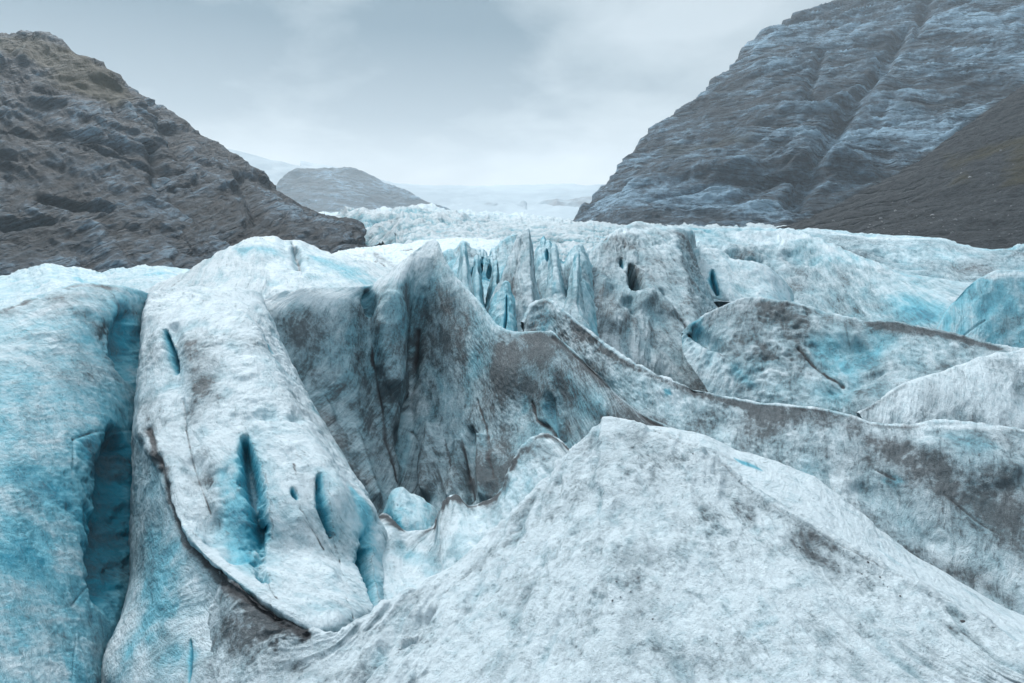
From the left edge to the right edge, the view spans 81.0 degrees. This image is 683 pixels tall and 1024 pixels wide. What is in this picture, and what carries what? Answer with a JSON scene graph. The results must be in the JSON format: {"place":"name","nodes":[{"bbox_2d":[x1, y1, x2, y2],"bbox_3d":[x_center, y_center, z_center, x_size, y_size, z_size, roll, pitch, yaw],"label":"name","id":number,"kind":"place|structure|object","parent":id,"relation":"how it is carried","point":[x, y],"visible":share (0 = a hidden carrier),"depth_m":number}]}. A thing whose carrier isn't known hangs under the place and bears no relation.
{"place":"outdoors","nodes":[
{"label":"outdoors","id":0,"kind":"place"},
{"bbox_2d":[0,283,147,682],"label":"ice wall","id":1,"kind":"structure","parent":0,"point":[69,358],"depth_m":9.88},
{"bbox_2d":[0,30,209,275],"bbox_3d":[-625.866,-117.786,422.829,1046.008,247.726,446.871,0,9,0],"label":"mountain","id":2,"kind":"structure","parent":0,"point":[87,155],"depth_m":334.62},
{"bbox_2d":[101,286,386,682],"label":"ice pillar","id":3,"kind":"structure","parent":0,"point":[244,477],"depth_m":9.46},
{"bbox_2d":[124,81,385,257],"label":"mountain","id":4,"kind":"structure","parent":0,"point":[226,199],"depth_m":347.76},
{"bbox_2d":[145,236,389,299],"bbox_3d":[-13.536,-2.454,35.730,15.134,7.782,31.397,-1,9,-9],"label":"ice hump","id":5,"kind":"object","parent":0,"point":[266,267],"visible":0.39,"depth_m":31.76},
{"bbox_2d":[226,148,315,184],"bbox_3d":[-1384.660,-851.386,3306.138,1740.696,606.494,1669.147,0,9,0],"label":"snow slope","id":6,"kind":"structure","parent":0,"point":[275,171],"depth_m":3363.03},
{"bbox_2d":[276,167,450,212],"bbox_3d":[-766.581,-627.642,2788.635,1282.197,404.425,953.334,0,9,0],"label":"hill","id":7,"kind":"structure","parent":0,"point":[331,190],"depth_m":2783.66},
{"bbox_2d":[334,205,489,245],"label":"icefall","id":8,"kind":"object","parent":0,"point":[381,226],"visible":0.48,"depth_m":349.96},
{"bbox_2d":[0,0,831,185],"label":"sky","id":9,"kind":"structure","parent":0,"point":[419,92]},
{"bbox_2d":[300,160,605,219],"bbox_3d":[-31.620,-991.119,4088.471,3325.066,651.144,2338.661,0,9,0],"label":"snow plateau","id":10,"kind":"structure","parent":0,"point":[458,197],"depth_m":4205.29},
{"bbox_2d":[264,239,676,515],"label":"ice wall","id":11,"kind":"structure","parent":0,"point":[424,375],"depth_m":17.14},
{"bbox_2d":[378,433,568,599],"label":"ice bank","id":12,"kind":"structure","parent":0,"point":[459,529],"depth_m":10.55},
{"bbox_2d":[383,487,437,530],"bbox_3d":[-1.925,4.024,11.620,1.311,2.196,2.284,-2,9,-10],"label":"ice block","id":13,"kind":"object","parent":12,"relation":"attached to","point":[405,509],"depth_m":11.28},
{"bbox_2d":[470,255,484,307],"bbox_3d":[-1.581,0.274,27.428,1.313,8.375,9.138,-1,9,-4],"label":"serac","id":14,"kind":"object","parent":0,"point":[477,291],"visible":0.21,"depth_m":28.25},
{"bbox_2d":[481,196,591,209],"bbox_3d":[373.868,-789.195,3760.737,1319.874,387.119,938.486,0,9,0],"label":"rocky step","id":15,"kind":"object","parent":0,"point":[576,202],"visible":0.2,"depth_m":3841.67},
{"bbox_2d":[318,203,786,261],"bbox_3d":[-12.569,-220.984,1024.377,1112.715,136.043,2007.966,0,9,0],"label":"glacier","id":16,"kind":"object","parent":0,"point":[566,236],"visible":0.25,"depth_m":244.03},
{"bbox_2d":[0,263,189,308],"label":"ice bank","id":17,"kind":"structure","parent":16,"relation":"on","point":[18,286],"depth_m":36.76},
{"bbox_2d":[332,237,499,268],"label":"ice bank","id":18,"kind":"structure","parent":16,"relation":"on","point":[390,256],"depth_m":67.17},
{"bbox_2d":[457,242,471,290],"bbox_3d":[-2.471,-1.224,32.481,1.766,8.345,10.653,-1,9,-4],"label":"serac","id":19,"kind":"object","parent":16,"relation":"on","point":[464,276],"visible":0.24,"depth_m":33.56},
{"bbox_2d":[443,234,517,302],"bbox_3d":[-2.226,-2.517,39.054,6.463,9.033,19.417,0,9,0],"label":"serac","id":20,"kind":"object","parent":16,"relation":"on","point":[500,252],"visible":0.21,"depth_m":38.18},
{"bbox_2d":[485,260,499,308],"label":"serac","id":21,"kind":"object","parent":16,"relation":"on","point":[494,279],"visible":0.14,"depth_m":29.25},
{"bbox_2d":[488,281,517,331],"bbox_3d":[-0.387,-0.056,24.324,1.454,4.653,5.359,0,9,0],"label":"serac","id":22,"kind":"object","parent":16,"relation":"on","point":[502,312],"visible":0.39,"depth_m":24.29},
{"bbox_2d":[486,228,539,331],"bbox_3d":[-0.105,0.016,28.268,3.421,10.704,10.331,0,9,0],"label":"serac","id":23,"kind":"object","parent":16,"relation":"on","point":[518,274],"visible":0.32,"depth_m":27.57},
{"bbox_2d":[540,236,545,247],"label":"serac","id":24,"kind":"object","parent":16,"relation":"on","point":[543,240],"visible":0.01,"depth_m":37.59},
{"bbox_2d":[543,243,565,307],"bbox_3d":[2.334,-1.178,31.564,1.848,8.005,10.353,1,9,4],"label":"serac","id":25,"kind":"object","parent":16,"relation":"on","point":[555,289],"visible":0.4,"depth_m":31.61},
{"bbox_2d":[534,240,598,336],"bbox_3d":[3.193,-2.049,34.242,4.597,7.522,15.328,0,9,0],"label":"serac","id":26,"kind":"object","parent":16,"relation":"on","point":[541,256],"visible":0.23,"depth_m":34.61},
{"bbox_2d":[563,252,589,329],"bbox_3d":[3.041,-0.360,29.932,1.580,8.128,9.889,1,9,6],"label":"serac","id":27,"kind":"object","parent":16,"relation":"on","point":[574,306],"visible":0.52,"depth_m":29.84},
{"bbox_2d":[586,221,727,391],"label":"ice ridge","id":28,"kind":"structure","parent":16,"relation":"on","point":[653,299],"depth_m":35.09},
{"bbox_2d":[694,245,793,301],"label":"ice ridge","id":29,"kind":"structure","parent":16,"relation":"on","point":[727,278],"depth_m":43.69},
{"bbox_2d":[672,226,971,328],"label":"ice ridge","id":30,"kind":"structure","parent":16,"relation":"on","point":[817,272],"depth_m":48.56},
{"bbox_2d":[681,296,1020,415],"bbox_3d":[25.107,1.314,22.352,36.620,5.029,15.328,3,9,18],"label":"ice mound","id":31,"kind":"object","parent":16,"relation":"on","point":[760,350],"visible":0.55,"depth_m":24.81},
{"bbox_2d":[798,228,1023,282],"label":"ice ridge","id":32,"kind":"structure","parent":16,"relation":"on","point":[942,258],"depth_m":74.94},
{"bbox_2d":[856,348,1023,428],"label":"ice mound","id":33,"kind":"object","parent":16,"relation":"on","point":[988,389],"visible":0.61,"depth_m":15.58},
{"bbox_2d":[937,269,1023,347],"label":"ice dome","id":34,"kind":"structure","parent":16,"relation":"on","point":[989,307],"depth_m":30.80},
{"bbox_2d":[207,416,1023,682],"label":"ice mound","id":35,"kind":"object","parent":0,"point":[711,565],"visible":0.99,"depth_m":6.24},
{"bbox_2d":[647,425,1023,641],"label":"ice shelf","id":36,"kind":"object","parent":35,"relation":"part of","point":[816,499],"visible":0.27,"depth_m":7.39},
{"bbox_2d":[520,298,1023,614],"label":"ice ridge","id":37,"kind":"structure","parent":0,"point":[946,496],"depth_m":11.36},
{"bbox_2d":[573,0,1023,226],"bbox_3d":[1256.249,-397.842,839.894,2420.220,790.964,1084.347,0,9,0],"label":"mountain","id":38,"kind":"structure","parent":0,"point":[797,116],"depth_m":689.38},
{"bbox_2d":[777,85,1023,248],"bbox_3d":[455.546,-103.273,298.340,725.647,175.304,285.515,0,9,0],"label":"scree slope","id":39,"kind":"structure","parent":0,"point":[937,184],"depth_m":317.20}
]}

